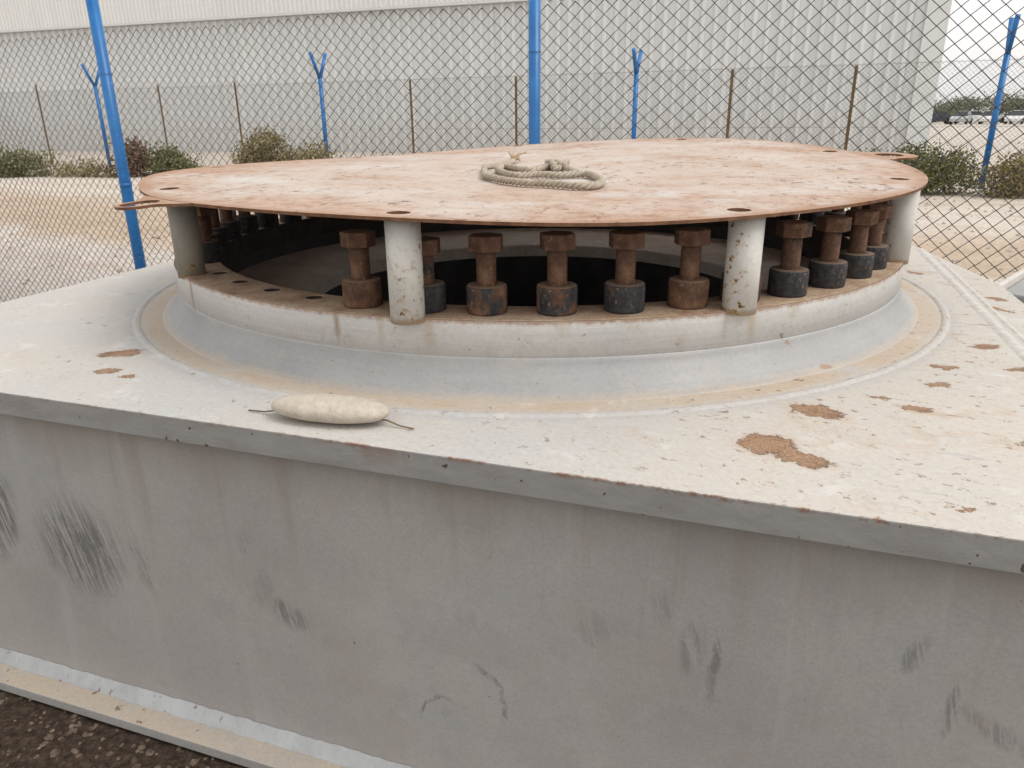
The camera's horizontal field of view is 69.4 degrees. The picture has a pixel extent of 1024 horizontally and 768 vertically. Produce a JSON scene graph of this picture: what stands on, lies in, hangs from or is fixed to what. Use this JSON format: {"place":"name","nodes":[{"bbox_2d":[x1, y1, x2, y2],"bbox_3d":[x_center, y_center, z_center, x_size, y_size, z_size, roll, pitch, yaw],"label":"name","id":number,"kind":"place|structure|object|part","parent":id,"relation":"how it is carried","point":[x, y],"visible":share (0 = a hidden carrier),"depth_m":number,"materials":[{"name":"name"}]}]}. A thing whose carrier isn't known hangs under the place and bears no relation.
{"place":"outdoors","nodes":[
{"label":"outdoors","id":0,"kind":"place"},
{"bbox_2d":[0,696,214,767],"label":"gravel","id":1,"kind":"structure","parent":0,"point":[72,730],"depth_m":2.07,"materials":[{"name":"gravel"}]},
{"bbox_2d":[0,0,951,154],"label":"warehouse","id":2,"kind":"structure","parent":0,"point":[27,20],"depth_m":33.34,"materials":[{"name":"grey metal"}]},
{"bbox_2d":[0,180,1019,291],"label":"gravel","id":3,"kind":"structure","parent":0,"point":[957,260],"depth_m":11.32,"materials":[{"name":"beige gravel"}]},
{"bbox_2d":[0,110,1023,767],"bbox_3d":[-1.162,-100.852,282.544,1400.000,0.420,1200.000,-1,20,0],"label":"ground","id":4,"kind":"structure","parent":0,"point":[16,738],"depth_m":10.51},
{"bbox_2d":[0,139,60,177],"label":"shrub","id":5,"kind":"object","parent":4,"relation":"on","point":[21,159],"visible":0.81,"depth_m":22.79,"materials":[{"name":"green plant"}]},
{"bbox_2d":[43,155,117,177],"bbox_3d":[-12.979,-6.638,22.662,2.653,0.707,1.477,3,20,11],"label":"shrub","id":6,"kind":"object","parent":4,"relation":"on","point":[84,167],"visible":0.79,"depth_m":22.54,"materials":[{"name":"green plant"}]},
{"bbox_2d":[103,130,158,176],"bbox_3d":[-11.473,-6.925,22.348,1.562,1.426,1.589,-9,22,-22],"label":"shrub","id":7,"kind":"object","parent":4,"relation":"on","point":[136,153],"visible":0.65,"depth_m":22.21,"materials":[{"name":"green plant"}]},
{"bbox_2d":[139,137,205,175],"bbox_3d":[-10.330,-6.927,22.656,2.167,1.225,1.562,-7,21,-16],"label":"shrub","id":8,"kind":"object","parent":4,"relation":"on","point":[169,154],"visible":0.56,"depth_m":22.44,"materials":[{"name":"green plant"}]},
{"bbox_2d":[228,122,309,164],"bbox_3d":[-7.165,-7.000,22.166,2.511,1.617,1.783,-1,20,0],"label":"shrub","id":9,"kind":"object","parent":4,"relation":"on","point":[256,149],"visible":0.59,"depth_m":21.92,"materials":[{"name":"green plant"}]},
{"bbox_2d":[293,136,341,159],"bbox_3d":[-5.663,-6.543,21.452,1.580,1.248,1.460,-1,20,0],"label":"shrub","id":10,"kind":"object","parent":4,"relation":"on","point":[315,156],"visible":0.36,"depth_m":21.26,"materials":[{"name":"green plant"}]},
{"bbox_2d":[0,190,1023,767],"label":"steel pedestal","id":11,"kind":"object","parent":4,"relation":"on","point":[738,524],"visible":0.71,"depth_m":1.78,"materials":[{"name":"grey paint"}]},
{"bbox_2d":[196,207,222,262],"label":"flange bolt","id":12,"kind":"object","parent":11,"relation":"on","point":[212,251],"visible":0.46,"depth_m":2.54,"materials":[{"name":"metal"}]},
{"bbox_2d":[208,208,222,251],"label":"flange bolt","id":13,"kind":"object","parent":11,"relation":"on","point":[215,235],"visible":0.2,"depth_m":2.71,"materials":[{"name":"metal"}]},
{"bbox_2d":[210,209,229,245],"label":"flange bolt","id":14,"kind":"object","parent":11,"relation":"on","point":[219,228],"visible":0.26,"depth_m":2.86,"materials":[{"name":"metal"}]},
{"bbox_2d":[219,209,241,239],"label":"flange bolt","id":15,"kind":"object","parent":11,"relation":"on","point":[232,225],"visible":0.5,"depth_m":3.02,"materials":[{"name":"metal"}]},
{"bbox_2d":[234,211,258,232],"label":"flange bolt","id":16,"kind":"object","parent":11,"relation":"on","point":[249,222],"visible":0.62,"depth_m":3.19,"materials":[{"name":"metal"}]},
{"bbox_2d":[254,212,278,227],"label":"flange bolt","id":17,"kind":"object","parent":11,"relation":"on","point":[266,220],"visible":0.33,"depth_m":3.35,"materials":[{"name":"metal"}]},
{"bbox_2d":[279,214,301,221],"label":"flange bolt","id":18,"kind":"object","parent":11,"relation":"on","point":[290,218],"visible":0.29,"depth_m":3.51,"materials":[{"name":"metal"}]},
{"bbox_2d":[248,393,413,429],"bbox_3d":[-0.417,0.055,1.675,0.421,0.058,0.100,4,20,12],"label":"oval float","id":19,"kind":"object","parent":11,"relation":"on","point":[330,408],"visible":1,"depth_m":1.64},
{"bbox_2d":[339,229,382,308],"bbox_3d":[-0.396,-0.302,1.933,0.103,0.192,0.103,7,21,20],"label":"flange bolt","id":20,"kind":"object","parent":11,"relation":"on","point":[361,287],"visible":1,"depth_m":1.91,"materials":[{"name":"metal"}]},
{"bbox_2d":[421,236,445,313],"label":"flange bolt","id":21,"kind":"object","parent":11,"relation":"on","point":[435,294],"visible":0.5,"depth_m":1.86,"materials":[{"name":"metal"}]},
{"bbox_2d":[466,232,506,315],"bbox_3d":[-0.064,-0.276,1.849,0.103,0.192,0.103,2,20,7],"label":"flange bolt","id":22,"kind":"object","parent":11,"relation":"on","point":[486,293],"visible":1,"depth_m":1.82,"materials":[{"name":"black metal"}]},
{"bbox_2d":[114,138,927,226],"bbox_3d":[0.096,-0.881,2.950,2.895,0.112,2.831,6,21,18],"label":"cover plate","id":23,"kind":"object","parent":11,"relation":"on","point":[658,181],"visible":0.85,"depth_m":2.31,"materials":[{"name":"brown metal"}]},
{"bbox_2d":[481,152,605,189],"bbox_3d":[0.088,-0.776,2.653,0.406,0.069,1.018,-1,20,0],"label":"rope","id":24,"kind":"object","parent":23,"relation":"on","point":[521,173],"visible":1,"depth_m":2.49,"materials":[{"name":"beige fabric"}]},
{"bbox_2d":[536,231,577,315],"bbox_3d":[0.112,-0.276,1.839,0.103,0.196,0.103,-5,20,-11],"label":"flange bolt","id":25,"kind":"object","parent":11,"relation":"on","point":[556,293],"visible":1,"depth_m":1.81,"materials":[{"name":"metal"}]},
{"bbox_2d":[604,229,644,313],"bbox_3d":[0.284,-0.282,1.852,0.103,0.196,0.103,-3,20,-5],"label":"flange bolt","id":26,"kind":"object","parent":11,"relation":"on","point":[624,291],"visible":1,"depth_m":1.83,"materials":[{"name":"metal"}]},
{"bbox_2d":[667,226,710,309],"bbox_3d":[0.454,-0.297,1.887,0.103,0.196,0.103,-1,20,-1],"label":"flange bolt","id":27,"kind":"object","parent":11,"relation":"on","point":[688,287],"visible":1,"depth_m":1.86,"materials":[{"name":"metal"}]},
{"bbox_2d":[720,272,761,301],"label":"flange bolt","id":28,"kind":"object","parent":11,"relation":"on","point":[722,280],"visible":0.12,"depth_m":1.95,"materials":[{"name":"metal"}]},
{"bbox_2d":[775,214,798,219],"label":"flange bolt","id":29,"kind":"object","parent":11,"relation":"on","point":[791,217],"visible":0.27,"depth_m":3.41,"materials":[{"name":"metal"}]},
{"bbox_2d":[767,219,812,297],"bbox_3d":[0.751,-0.340,1.996,0.103,0.194,0.103,8,22,23],"label":"flange bolt","id":30,"kind":"object","parent":11,"relation":"on","point":[788,277],"visible":1,"depth_m":1.97,"materials":[{"name":"metal"}]},
{"bbox_2d":[799,211,824,224],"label":"flange bolt","id":31,"kind":"object","parent":11,"relation":"on","point":[812,217],"visible":0.17,"depth_m":3.25,"materials":[{"name":"metal"}]},
{"bbox_2d":[808,215,851,288],"bbox_3d":[0.899,-0.376,2.093,0.103,0.192,0.103,5,21,16],"label":"flange bolt","id":32,"kind":"object","parent":11,"relation":"on","point":[828,268],"visible":0.98,"depth_m":2.07,"materials":[{"name":"metal"}]},
{"bbox_2d":[824,208,845,215],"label":"flange bolt","id":33,"kind":"object","parent":11,"relation":"on","point":[838,212],"visible":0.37,"depth_m":3.09,"materials":[{"name":"metal"}]},
{"bbox_2d":[842,206,861,236],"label":"flange bolt","id":34,"kind":"object","parent":11,"relation":"on","point":[847,233],"visible":0.08,"depth_m":2.93,"materials":[{"name":"metal"}]},
{"bbox_2d":[839,209,878,278],"bbox_3d":[1.033,-0.420,2.211,0.103,0.192,0.103,6,21,18],"label":"flange bolt","id":35,"kind":"object","parent":11,"relation":"on","point":[857,257],"visible":0.83,"depth_m":2.19,"materials":[{"name":"metal"}]},
{"bbox_2d":[861,204,893,269],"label":"flange bolt","id":36,"kind":"object","parent":11,"relation":"on","point":[877,248],"visible":0.58,"depth_m":2.30,"materials":[{"name":"metal"}]},
{"bbox_2d":[873,200,888,243],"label":"flange bolt","id":37,"kind":"object","parent":11,"relation":"on","point":[885,202],"visible":0.03,"depth_m":2.57,"materials":[{"name":"metal"}]},
{"bbox_2d":[0,0,1023,301],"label":"chain link fence","id":38,"kind":"object","parent":4,"relation":"on","point":[112,112],"visible":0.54,"depth_m":5.59,"materials":[{"name":"metal"}]},
{"bbox_2d":[0,14,1023,188],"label":"chain link fence","id":39,"kind":"object","parent":4,"relation":"on","point":[1013,23],"visible":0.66,"depth_m":19.64,"materials":[{"name":"grey metal"}]},
{"bbox_2d":[859,139,995,195],"bbox_3d":[8.283,-4.496,15.367,2.940,1.192,1.695,-1,20,0],"label":"shrub","id":40,"kind":"object","parent":4,"relation":"on","point":[932,173],"visible":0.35,"depth_m":15.07,"materials":[{"name":"green plant"}]},
{"bbox_2d":[931,111,951,123],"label":"parked car","id":41,"kind":"object","parent":4,"relation":"on","point":[935,115],"visible":0.23,"depth_m":89.28,"materials":[{"name":"grey paint"}]},
{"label":"window","id":42,"kind":"part","parent":41,"relation":"part of","materials":[{"name":"black glass"}]},
{"bbox_2d":[933,94,963,115],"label":"tree","id":43,"kind":"object","parent":4,"relation":"on","point":[940,108],"visible":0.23,"depth_m":102.40,"materials":[{"name":"green plant"}]},
{"bbox_2d":[949,111,972,123],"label":"parked car","id":44,"kind":"object","parent":4,"relation":"on","point":[957,115],"visible":0.64,"depth_m":87.53,"materials":[{"name":"silver metal"}]},
{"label":"window","id":45,"kind":"part","parent":44,"relation":"part of","materials":[{"name":"black glass"}]},
{"bbox_2d":[939,94,991,114],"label":"tree","id":46,"kind":"object","parent":4,"relation":"on","point":[967,106],"visible":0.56,"depth_m":102.39,"materials":[{"name":"green plant"}]},
{"bbox_2d":[957,111,982,122],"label":"parked car","id":47,"kind":"object","parent":4,"relation":"on","point":[977,114],"visible":0.14,"depth_m":93.99,"materials":[{"name":"white paint"}]},
{"bbox_2d":[978,111,998,123],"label":"parked car","id":48,"kind":"object","parent":4,"relation":"on","point":[981,120],"visible":0.39,"depth_m":86.17,"materials":[{"name":"white paint"}]},
{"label":"window","id":49,"kind":"part","parent":48,"relation":"part of","materials":[{"name":"grey glass"}]},
{"bbox_2d":[966,142,1023,198],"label":"shrub","id":50,"kind":"object","parent":4,"relation":"on","point":[1003,184],"visible":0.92,"depth_m":14.52,"materials":[{"name":"green plant"}]},
{"bbox_2d":[973,88,1023,115],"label":"tree","id":51,"kind":"object","parent":4,"relation":"on","point":[1005,103],"visible":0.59,"depth_m":101.20,"materials":[{"name":"green plant"}]},
{"bbox_2d":[998,114,1008,122],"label":"parked car","id":52,"kind":"object","parent":4,"relation":"on","point":[1002,119],"visible":0.22,"depth_m":92.96,"materials":[{"name":"silver metal"}]},
{"bbox_2d":[998,268,1023,302],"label":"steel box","id":53,"kind":"object","parent":4,"relation":"on","point":[1013,284],"depth_m":3.20,"materials":[{"name":"grey metal"}]},
{"bbox_2d":[1002,93,1023,112],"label":"tree","id":54,"kind":"object","parent":4,"relation":"on","point":[1021,106],"visible":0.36,"depth_m":100.05,"materials":[{"name":"green plant"}]},
{"bbox_2d":[1004,110,1023,123],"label":"parked car","id":55,"kind":"object","parent":4,"relation":"on","point":[1017,114],"visible":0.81,"depth_m":84.84,"materials":[{"name":"white paint"}]},
{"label":"window","id":56,"kind":"part","parent":55,"relation":"part of","materials":[{"name":"black glass"}]},
{"bbox_2d":[934,0,1023,110],"label":"sky","id":57,"kind":"structure","parent":0,"point":[971,6],"materials":[{"name":"white"}]}
]}

